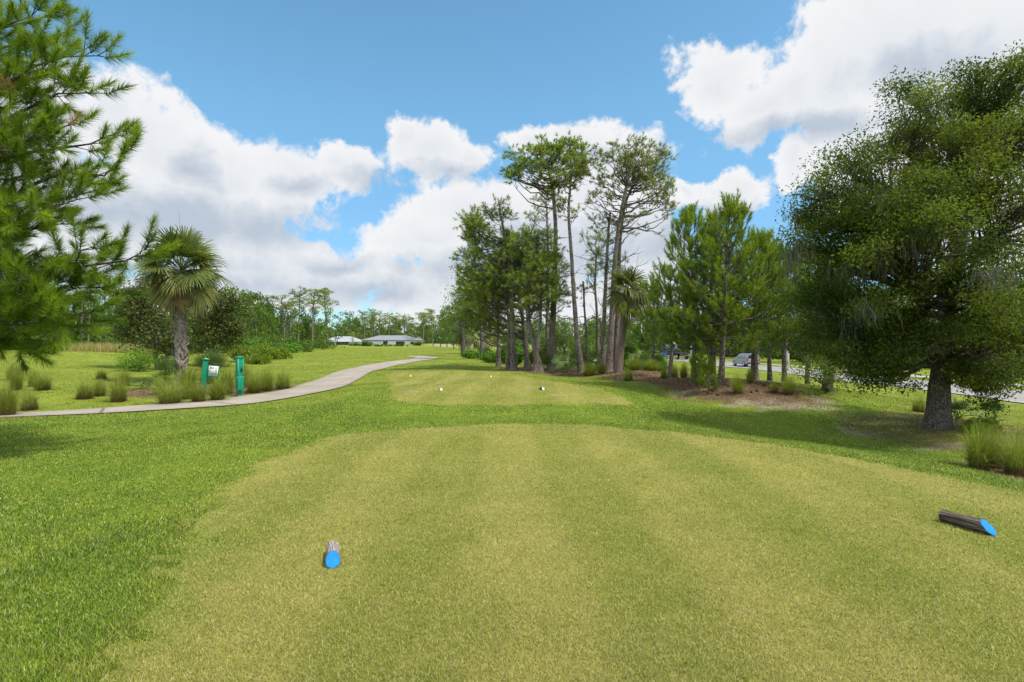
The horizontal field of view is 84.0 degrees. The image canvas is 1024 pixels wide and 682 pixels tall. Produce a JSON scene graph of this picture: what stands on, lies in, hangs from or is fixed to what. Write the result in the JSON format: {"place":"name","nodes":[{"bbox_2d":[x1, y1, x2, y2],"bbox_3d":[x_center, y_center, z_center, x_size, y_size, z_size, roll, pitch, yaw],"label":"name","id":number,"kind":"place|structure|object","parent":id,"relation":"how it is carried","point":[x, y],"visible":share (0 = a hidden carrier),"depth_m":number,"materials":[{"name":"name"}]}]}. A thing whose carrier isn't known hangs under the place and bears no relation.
{"place":"outdoors","nodes":[
{"label":"outdoors","id":0,"kind":"place"},
{"bbox_2d":[0,356,437,416],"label":"cart path","id":1,"kind":"structure","parent":0,"point":[340,378],"depth_m":20.02,"materials":[{"name":"concrete"}]},
{"bbox_2d":[0,343,1023,681],"bbox_3d":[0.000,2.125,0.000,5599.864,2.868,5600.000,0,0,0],"label":"ground","id":2,"kind":"structure","parent":0,"point":[544,433],"depth_m":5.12,"materials":[{"name":"plant"}]},
{"bbox_2d":[0,375,28,414],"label":"grass clump","id":3,"kind":"object","parent":2,"relation":"on","point":[9,405],"visible":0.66,"depth_m":15.32,"materials":[{"name":"plant"}]},
{"bbox_2d":[1,365,29,389],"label":"grass clump","id":4,"kind":"object","parent":2,"relation":"on","point":[18,376],"visible":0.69,"depth_m":20.42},
{"bbox_2d":[1,359,31,379],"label":"grass clump","id":5,"kind":"object","parent":2,"relation":"on","point":[13,368],"visible":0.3,"depth_m":23.89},
{"bbox_2d":[16,382,41,410],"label":"grass clump","id":6,"kind":"object","parent":2,"relation":"on","point":[31,401],"visible":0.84,"depth_m":16.51,"materials":[{"name":"plant"}]},
{"bbox_2d":[17,370,65,390],"bbox_3d":[-16.904,1.331,20.481,1.881,0.916,1.872,0,0,-19],"label":"grass clump","id":7,"kind":"object","parent":2,"relation":"on","point":[43,383],"visible":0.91,"depth_m":20.38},
{"bbox_2d":[67,379,100,399],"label":"grass clump","id":8,"kind":"object","parent":2,"relation":"on","point":[86,393],"visible":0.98,"depth_m":18.48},
{"bbox_2d":[0,0,187,376],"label":"young pine","id":9,"kind":"object","parent":2,"relation":"on","point":[31,276],"visible":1,"depth_m":8.94,"materials":[{"name":"green plant"}]},
{"bbox_2d":[87,375,110,395],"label":"grass clump","id":10,"kind":"object","parent":2,"relation":"on","point":[98,392],"visible":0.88,"depth_m":19.12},
{"bbox_2d":[62,341,152,354],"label":"meadow grass","id":11,"kind":"structure","parent":2,"relation":"on","point":[99,347],"depth_m":46.51,"materials":[{"name":"plant"}]},
{"bbox_2d":[95,296,131,346],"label":"broadleaf tree","id":12,"kind":"object","parent":2,"relation":"on","point":[115,339],"visible":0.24,"depth_m":66.03,"materials":[{"name":"green plant"}]},
{"bbox_2d":[101,375,142,401],"bbox_3d":[-12.649,1.425,18.314,1.671,1.104,1.679,0,0,-45],"label":"grass clump","id":13,"kind":"object","parent":2,"relation":"on","point":[117,394],"visible":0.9,"depth_m":18.19,"materials":[{"name":"plant"}]},
{"bbox_2d":[113,367,137,385],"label":"grass clump","id":14,"kind":"object","parent":2,"relation":"on","point":[124,374],"visible":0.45,"depth_m":22.45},
{"bbox_2d":[110,345,162,371],"bbox_3d":[-20.311,1.065,30.908,2.896,1.669,2.271,0,0,15],"label":"shrub","id":15,"kind":"object","parent":2,"relation":"on","point":[137,365],"visible":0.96,"depth_m":30.75,"materials":[{"name":"green plant"}]},
{"bbox_2d":[97,278,200,369],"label":"magnolia tree","id":16,"kind":"object","parent":2,"relation":"on","point":[137,317],"visible":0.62,"depth_m":32.50,"materials":[{"name":"green plant"}]},
{"bbox_2d":[150,356,181,384],"bbox_3d":[-14.138,1.183,23.344,1.433,1.249,1.106,0,0,33],"label":"palmetto","id":17,"kind":"object","parent":2,"relation":"on","point":[165,364],"visible":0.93,"depth_m":23.26,"materials":[{"name":"green plant"}]},
{"bbox_2d":[132,373,202,403],"bbox_3d":[-10.690,1.458,17.812,2.375,1.074,2.387,0,0,-23],"label":"grass clump","id":18,"kind":"object","parent":2,"relation":"on","point":[171,395],"visible":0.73,"depth_m":17.64,"materials":[{"name":"plant"}]},
{"bbox_2d":[16,283,344,353],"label":"thicket","id":19,"kind":"object","parent":2,"relation":"on","point":[297,327],"visible":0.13,"depth_m":96.17,"materials":[{"name":"green plant"}]},
{"bbox_2d":[128,217,235,384],"bbox_3d":[-14.005,-1.797,24.040,4.241,7.406,3.931,0,0,0],"label":"palm tree","id":20,"kind":"object","parent":2,"relation":"on","point":[181,291],"visible":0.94,"depth_m":23.62,"materials":[{"name":"green plant"}]},
{"bbox_2d":[167,372,201,398],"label":"grass clump","id":21,"kind":"object","parent":2,"relation":"on","point":[187,384],"visible":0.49,"depth_m":19.08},
{"bbox_2d":[168,361,201,386],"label":"grass clump","id":22,"kind":"object","parent":2,"relation":"on","point":[188,377],"visible":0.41,"depth_m":22.89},
{"bbox_2d":[184,379,214,401],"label":"grass clump","id":23,"kind":"object","parent":2,"relation":"on","point":[197,395],"visible":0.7,"depth_m":18.12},
{"bbox_2d":[201,358,221,392],"bbox_3d":[-10.822,1.332,20.438,0.650,1.426,0.182,5,-1,-8],"label":"hole sign","id":24,"kind":"object","parent":2,"relation":"on","point":[208,371],"visible":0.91,"depth_m":20.41,"materials":[{"name":"green paint"}]},
{"bbox_2d":[189,349,234,375],"bbox_3d":[-14.203,1.038,26.977,2.532,1.588,2.214,0,0,20],"label":"bush","id":25,"kind":"object","parent":2,"relation":"on","point":[215,358],"visible":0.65,"depth_m":26.76,"materials":[{"name":"green plant"}]},
{"bbox_2d":[205,363,234,393],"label":"grass clump","id":26,"kind":"object","parent":2,"relation":"on","point":[227,379],"visible":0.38,"depth_m":20.71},
{"bbox_2d":[187,287,254,353],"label":"magnolia tree","id":27,"kind":"object","parent":2,"relation":"on","point":[228,330],"visible":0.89,"depth_m":37.66,"materials":[{"name":"green plant"}]},
{"bbox_2d":[202,373,241,399],"bbox_3d":[-9.726,1.474,18.821,2.093,1.014,2.029,0,0,24],"label":"grass clump","id":28,"kind":"object","parent":2,"relation":"on","point":[218,392],"visible":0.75,"depth_m":18.68,"materials":[{"name":"plant"}]},
{"bbox_2d":[235,356,243,395],"bbox_3d":[-9.654,1.247,20.147,0.359,1.430,0.294,0,0,38],"label":"ball washer post","id":29,"kind":"object","parent":2,"relation":"on","point":[239,373],"visible":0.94,"depth_m":20.10,"materials":[{"name":"green paint"}]},
{"bbox_2d":[228,344,259,359],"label":"shrub","id":30,"kind":"object","parent":2,"relation":"on","point":[247,350],"visible":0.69,"depth_m":43.60,"materials":[{"name":"green plant"}]},
{"bbox_2d":[233,289,255,340],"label":"broadleaf tree","id":31,"kind":"object","parent":2,"relation":"on","point":[242,292],"visible":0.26,"depth_m":81.95,"materials":[{"name":"green plant"}]},
{"bbox_2d":[244,365,269,393],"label":"grass clump","id":32,"kind":"object","parent":2,"relation":"on","point":[255,384],"visible":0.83,"depth_m":21.08,"materials":[{"name":"plant"}]},
{"bbox_2d":[241,290,274,343],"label":"broadleaf tree","id":33,"kind":"object","parent":2,"relation":"on","point":[260,311],"visible":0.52,"depth_m":83.89,"materials":[{"name":"green plant"}]},
{"bbox_2d":[244,353,273,363],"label":"shrub","id":34,"kind":"object","parent":2,"relation":"on","point":[256,358],"visible":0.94,"depth_m":41.69,"materials":[{"name":"green plant"}]},
{"bbox_2d":[250,295,279,341],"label":"broadleaf tree","id":35,"kind":"object","parent":2,"relation":"on","point":[269,306],"visible":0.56,"depth_m":87.91,"materials":[{"name":"green plant"}]},
{"bbox_2d":[249,339,281,359],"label":"shrub","id":36,"kind":"object","parent":2,"relation":"on","point":[264,348],"visible":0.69,"depth_m":47.67,"materials":[{"name":"green plant"}]},
{"bbox_2d":[245,334,286,347],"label":"shrub","id":37,"kind":"object","parent":2,"relation":"on","point":[275,342],"visible":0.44,"depth_m":63.77,"materials":[{"name":"green plant"}]},
{"bbox_2d":[257,363,282,390],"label":"grass clump","id":38,"kind":"object","parent":2,"relation":"on","point":[268,377],"visible":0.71,"depth_m":21.88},
{"bbox_2d":[272,346,293,358],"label":"shrub","id":39,"kind":"object","parent":2,"relation":"on","point":[284,353],"visible":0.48,"depth_m":49.83,"materials":[{"name":"green plant"}]},
{"bbox_2d":[270,294,297,342],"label":"pine tree","id":40,"kind":"object","parent":2,"relation":"on","point":[289,304],"visible":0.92,"depth_m":95.93,"materials":[{"name":"green plant"}]},
{"bbox_2d":[272,366,299,389],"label":"grass clump","id":41,"kind":"object","parent":2,"relation":"on","point":[284,383],"visible":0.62,"depth_m":22.66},
{"bbox_2d":[288,286,312,341],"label":"pine tree","id":42,"kind":"object","parent":2,"relation":"on","point":[299,300],"visible":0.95,"depth_m":112.08,"materials":[{"name":"green plant"}]},
{"bbox_2d":[292,339,317,351],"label":"shrub","id":43,"kind":"object","parent":2,"relation":"on","point":[306,346],"visible":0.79,"depth_m":87.64,"materials":[{"name":"green plant"}]},
{"bbox_2d":[303,307,320,342],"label":"broadleaf tree","id":44,"kind":"object","parent":2,"relation":"on","point":[314,324],"visible":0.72,"depth_m":119.64,"materials":[{"name":"green plant"}]},
{"bbox_2d":[297,287,329,347],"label":"pine tree","id":45,"kind":"object","parent":2,"relation":"on","point":[313,302],"visible":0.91,"depth_m":115.94,"materials":[{"name":"green plant"}]},
{"bbox_2d":[310,338,338,348],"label":"shrub","id":46,"kind":"object","parent":2,"relation":"on","point":[323,344],"visible":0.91,"depth_m":107.51,"materials":[{"name":"green plant"}]},
{"bbox_2d":[311,287,338,346],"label":"pine tree","id":47,"kind":"object","parent":2,"relation":"on","point":[326,293],"visible":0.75,"depth_m":133.88,"materials":[{"name":"green plant"}]},
{"bbox_2d":[325,541,339,568],"bbox_3d":[-1.294,1.542,4.111,0.102,0.102,0.290,0,0,-17],"label":"tee marker","id":48,"kind":"object","parent":2,"relation":"on","point":[332,559],"visible":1,"depth_m":4.03,"materials":[{"name":"blue paint"}]},
{"bbox_2d":[329,336,361,344],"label":"house","id":49,"kind":"structure","parent":2,"relation":"on","point":[345,340],"depth_m":232.62,"materials":[{"name":"metal"}]},
{"bbox_2d":[362,335,421,344],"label":"house","id":50,"kind":"structure","parent":2,"relation":"on","point":[394,339],"depth_m":240.09,"materials":[{"name":"grey"}]},
{"bbox_2d":[435,305,452,346],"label":"broadleaf tree","id":51,"kind":"object","parent":2,"relation":"on","point":[446,333],"visible":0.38,"depth_m":139.79,"materials":[{"name":"green plant"}]},
{"bbox_2d":[429,294,482,351],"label":"broadleaf tree","id":52,"kind":"object","parent":2,"relation":"on","point":[463,340],"visible":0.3,"depth_m":61.78,"materials":[{"name":"green plant"}]},
{"bbox_2d":[440,254,483,359],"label":"tree","id":53,"kind":"object","parent":2,"relation":"on","point":[481,345],"visible":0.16,"depth_m":51.83,"materials":[{"name":"green plant"}]},
{"bbox_2d":[164,310,762,344],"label":"woods","id":54,"kind":"object","parent":2,"relation":"on","point":[356,326],"visible":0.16,"depth_m":336.27,"materials":[{"name":"green plant"}]},
{"bbox_2d":[461,348,479,358],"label":"shrub","id":55,"kind":"object","parent":2,"relation":"on","point":[469,354],"visible":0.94,"depth_m":54.56,"materials":[{"name":"green plant"}]},
{"bbox_2d":[465,322,495,351],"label":"palm tree","id":56,"kind":"object","parent":2,"relation":"on","point":[475,343],"visible":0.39,"depth_m":65.30,"materials":[{"name":"green plant"}]},
{"bbox_2d":[445,264,522,366],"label":"pine tree","id":57,"kind":"object","parent":2,"relation":"on","point":[463,309],"visible":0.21,"depth_m":38.74,"materials":[{"name":"green plant"}]},
{"bbox_2d":[479,350,495,362],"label":"shrub","id":58,"kind":"object","parent":2,"relation":"on","point":[488,357],"visible":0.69,"depth_m":45.69,"materials":[{"name":"green plant"}]},
{"bbox_2d":[469,274,515,369],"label":"pine tree","id":59,"kind":"object","parent":2,"relation":"on","point":[507,364],"visible":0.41,"depth_m":34.37,"materials":[{"name":"green plant"}]},
{"bbox_2d":[448,192,542,369],"bbox_3d":[-0.891,-3.515,33.879,5.457,10.694,4.950,0,0,-30],"label":"pine tree","id":60,"kind":"object","parent":2,"relation":"on","point":[473,222],"visible":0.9,"depth_m":33.65,"materials":[{"name":"green plant"}]},
{"bbox_2d":[455,240,549,368],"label":"pine tree","id":61,"kind":"object","parent":2,"relation":"on","point":[486,320],"visible":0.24,"depth_m":35.91,"materials":[{"name":"green plant"}]},
{"bbox_2d":[0,366,1023,478],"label":"pine straw","id":62,"kind":"object","parent":2,"relation":"on","point":[658,377],"visible":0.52,"depth_m":19.43,"materials":[{"name":"plant"}]},
{"bbox_2d":[501,223,576,371],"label":"pine tree","id":63,"kind":"object","parent":2,"relation":"on","point":[528,276],"visible":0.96,"depth_m":31.95,"materials":[{"name":"green plant"}]},
{"bbox_2d":[521,191,561,365],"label":"pine tree","id":64,"kind":"object","parent":2,"relation":"on","point":[546,226],"visible":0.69,"depth_m":39.92,"materials":[{"name":"green plant"}]},
{"bbox_2d":[497,129,593,370],"bbox_3d":[2.148,-5.115,32.952,5.053,13.857,4.512,0,0,41],"label":"pine tree","id":65,"kind":"object","parent":2,"relation":"on","point":[521,163],"visible":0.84,"depth_m":32.81,"materials":[{"name":"green plant"}]},
{"bbox_2d":[527,250,578,371],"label":"pine tree","id":66,"kind":"object","parent":2,"relation":"on","point":[537,348],"visible":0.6,"depth_m":31.84,"materials":[{"name":"green plant"}]},
{"bbox_2d":[531,323,592,367],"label":"broadleaf tree","id":67,"kind":"object","parent":2,"relation":"on","point":[562,339],"visible":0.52,"depth_m":35.95,"materials":[{"name":"plant"}]},
{"bbox_2d":[550,352,580,372],"bbox_3d":[2.765,1.130,30.886,2.250,1.261,2.145,0,0,0],"label":"palmetto","id":68,"kind":"object","parent":2,"relation":"on","point":[563,359],"visible":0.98,"depth_m":31.00,"materials":[{"name":"green plant"}]},
{"bbox_2d":[545,141,604,372],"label":"pine tree","id":69,"kind":"object","parent":2,"relation":"on","point":[578,171],"visible":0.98,"depth_m":31.39,"materials":[{"name":"green plant"}]},
{"bbox_2d":[565,279,608,370],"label":"pine tree","id":70,"kind":"object","parent":2,"relation":"on","point":[584,316],"visible":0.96,"depth_m":32.81,"materials":[{"name":"green plant"}]},
{"bbox_2d":[573,361,601,375],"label":"grass clump","id":71,"kind":"object","parent":2,"relation":"on","point":[589,371],"visible":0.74,"depth_m":28.05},
{"bbox_2d":[583,347,605,370],"bbox_3d":[4.960,1.032,32.956,2.022,1.392,2.039,0,0,37],"label":"palmetto","id":72,"kind":"object","parent":2,"relation":"on","point":[595,356],"visible":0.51,"depth_m":32.77,"materials":[{"name":"green plant"}]},
{"bbox_2d":[575,225,626,364],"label":"pine tree","id":73,"kind":"object","parent":2,"relation":"on","point":[592,274],"visible":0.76,"depth_m":34.90,"materials":[{"name":"green plant"}]},
{"bbox_2d":[568,192,634,370],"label":"pine tree","id":74,"kind":"object","parent":2,"relation":"on","point":[603,329],"visible":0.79,"depth_m":31.37,"materials":[{"name":"green plant"}]},
{"bbox_2d":[600,264,654,372],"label":"palm tree","id":75,"kind":"object","parent":2,"relation":"on","point":[634,297],"visible":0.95,"depth_m":28.00,"materials":[{"name":"leaves"},{"name":"bark"}]},
{"bbox_2d":[580,132,679,371],"bbox_3d":[6.465,-4.570,30.817,5.505,12.732,4.412,0,0,-31],"label":"pine tree","id":76,"kind":"object","parent":2,"relation":"on","point":[627,182],"visible":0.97,"depth_m":30.80,"materials":[{"name":"green plant"}]},
{"bbox_2d":[625,353,643,370],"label":"grass clump","id":77,"kind":"object","parent":2,"relation":"on","point":[633,364],"visible":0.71,"depth_m":29.85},
{"bbox_2d":[598,141,679,371],"bbox_3d":[7.043,-4.592,31.802,4.534,12.796,3.901,0,0,0],"label":"pine tree","id":78,"kind":"object","parent":2,"relation":"on","point":[616,330],"visible":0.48,"depth_m":31.72,"materials":[{"name":"green plant"}]},
{"bbox_2d":[627,350,656,370],"bbox_3d":[7.037,0.990,31.155,1.803,1.304,2.303,0,0,13],"label":"palmetto","id":79,"kind":"object","parent":2,"relation":"on","point":[643,357],"visible":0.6,"depth_m":30.89,"materials":[{"name":"green plant"}]},
{"bbox_2d":[628,309,666,352],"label":"broadleaf tree","id":80,"kind":"object","parent":2,"relation":"on","point":[634,336],"visible":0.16,"depth_m":118.00,"materials":[{"name":"green plant"}]},
{"bbox_2d":[638,357,661,370],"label":"grass clump","id":81,"kind":"object","parent":2,"relation":"on","point":[652,366],"visible":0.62,"depth_m":29.86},
{"bbox_2d":[627,291,674,355],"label":"young pine","id":82,"kind":"object","parent":2,"relation":"on","point":[645,347],"visible":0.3,"depth_m":32.76,"materials":[{"name":"green plant"}]},
{"bbox_2d":[619,260,702,377],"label":"young pine","id":83,"kind":"object","parent":2,"relation":"on","point":[657,302],"visible":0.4,"depth_m":24.91,"materials":[{"name":"green plant"}]},
{"bbox_2d":[644,199,741,383],"bbox_3d":[6.909,-1.830,21.556,3.749,6.951,3.544,0,0,14],"label":"young pine","id":84,"kind":"object","parent":2,"relation":"on","point":[688,215],"visible":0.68,"depth_m":21.25,"materials":[{"name":"green plant"}]},
{"bbox_2d":[688,350,710,386],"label":"pine seedling","id":85,"kind":"object","parent":2,"relation":"on","point":[694,363],"visible":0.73,"depth_m":20.78,"materials":[{"name":"green plant"}]},
{"bbox_2d":[696,354,718,392],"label":"pine seedling","id":86,"kind":"object","parent":2,"relation":"on","point":[706,366],"visible":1,"depth_m":19.74,"materials":[{"name":"green plant"}]},
{"bbox_2d":[675,224,749,378],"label":"young pine","id":87,"kind":"object","parent":2,"relation":"on","point":[711,353],"visible":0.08,"depth_m":22.45,"materials":[{"name":"green plant"}]},
{"bbox_2d":[661,189,795,385],"bbox_3d":[7.450,-1.968,20.556,4.662,7.202,3.940,0,0,-19],"label":"young pine","id":88,"kind":"object","parent":2,"relation":"on","point":[714,219],"visible":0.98,"depth_m":20.14,"materials":[{"name":"green plant"}]},
{"bbox_2d":[728,370,745,393],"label":"grass clump","id":89,"kind":"object","parent":2,"relation":"on","point":[737,387],"visible":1,"depth_m":19.13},
{"bbox_2d":[701,224,807,380],"bbox_3d":[9.138,-1.511,21.759,3.918,6.204,3.717,0,0,-39],"label":"young pine","id":90,"kind":"object","parent":2,"relation":"on","point":[761,234],"visible":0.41,"depth_m":21.60,"materials":[{"name":"green plant"}]},
{"bbox_2d":[738,240,807,380],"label":"young pine","id":91,"kind":"object","parent":2,"relation":"on","point":[769,371],"visible":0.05,"depth_m":25.92,"materials":[{"name":"green plant"}]},
{"bbox_2d":[775,372,799,394],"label":"grass clump","id":92,"kind":"object","parent":2,"relation":"on","point":[788,389],"visible":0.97,"depth_m":18.51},
{"bbox_2d":[745,243,840,380],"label":"young pine","id":93,"kind":"object","parent":2,"relation":"on","point":[785,344],"visible":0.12,"depth_m":23.91,"materials":[{"name":"green plant"}]},
{"bbox_2d":[770,241,854,383],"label":"young pine","id":94,"kind":"object","parent":2,"relation":"on","point":[806,365],"visible":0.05,"depth_m":25.41,"materials":[{"name":"green plant"}]},
{"bbox_2d":[628,296,1023,368],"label":"roadside woods","id":95,"kind":"object","parent":2,"relation":"on","point":[779,355],"visible":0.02,"depth_m":109.74,"materials":[{"name":"green plant"}]},
{"bbox_2d":[779,253,881,391],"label":"oak tree","id":96,"kind":"object","parent":2,"relation":"on","point":[829,378],"visible":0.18,"depth_m":18.64,"materials":[{"name":"green plant"}]},
{"bbox_2d":[763,39,1023,430],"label":"oak tree","id":97,"kind":"object","parent":2,"relation":"on","point":[928,206],"visible":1,"depth_m":11.80,"materials":[{"name":"green plant"}]},
{"bbox_2d":[909,393,925,412],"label":"grass clump","id":98,"kind":"object","parent":2,"relation":"on","point":[918,406],"visible":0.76,"depth_m":16.13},
{"bbox_2d":[952,396,981,419],"bbox_3d":[11.464,1.648,14.614,1.020,0.734,1.251,0,0,0],"label":"palmetto","id":99,"kind":"object","parent":2,"relation":"on","point":[956,405],"visible":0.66,"depth_m":14.47,"materials":[{"name":"green plant"}]},
{"bbox_2d":[939,509,996,535],"bbox_3d":[3.862,1.533,4.819,0.114,0.111,0.403,0,0,-22],"label":"tee marker","id":100,"kind":"object","parent":2,"relation":"on","point":[975,524],"visible":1,"depth_m":4.78,"materials":[{"name":"brown wood"}]},
{"bbox_2d":[939,413,1015,470],"bbox_3d":[7.386,1.552,8.987,1.403,0.971,1.360,0,0,36],"label":"grass clump","id":101,"kind":"object","parent":2,"relation":"on","point":[977,458],"visible":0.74,"depth_m":8.94,"materials":[{"name":"plant"}]},
{"bbox_2d":[960,417,1003,433],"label":"shrub","id":102,"kind":"object","parent":2,"relation":"on","point":[994,423],"visible":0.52,"depth_m":12.30,"materials":[{"name":"green plant"}]},
{"bbox_2d":[967,398,1016,420],"bbox_3d":[11.951,1.702,14.155,0.761,0.693,1.070,0,0,-13],"label":"palmetto","id":103,"kind":"object","parent":2,"relation":"on","point":[995,411],"visible":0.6,"depth_m":14.19,"materials":[{"name":"green plant"}]},
{"bbox_2d":[983,417,1010,468],"bbox_3d":[7.814,1.625,9.206,0.779,0.902,0.763,0,0,0],"label":"grass clump","id":104,"kind":"object","parent":2,"relation":"on","point":[997,465],"visible":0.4,"depth_m":9.14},
{"bbox_2d":[980,418,1023,476],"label":"grass clump","id":105,"kind":"object","parent":2,"relation":"on","point":[1014,465],"visible":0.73,"depth_m":8.66,"materials":[{"name":"plant"}]},
{"bbox_2d":[0,0,1023,337],"label":"sky","id":106,"kind":"structure","parent":0,"point":[336,145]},
{"bbox_2d":[530,346,1023,402],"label":"road","id":107,"kind":"structure","parent":0,"point":[1020,399],"depth_m":44.90,"materials":[{"name":"asphalt"}]},
{"bbox_2d":[660,343,689,358],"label":"flatbed truck","id":108,"kind":"object","parent":107,"relation":"on","point":[676,354],"visible":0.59,"depth_m":106.39,"materials":[{"name":"blue"}]},
{"bbox_2d":[732,353,759,366],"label":"sport utility car","id":109,"kind":"object","parent":107,"relation":"on","point":[744,359],"visible":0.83,"depth_m":74.66,"materials":[{"name":"silver metal"}]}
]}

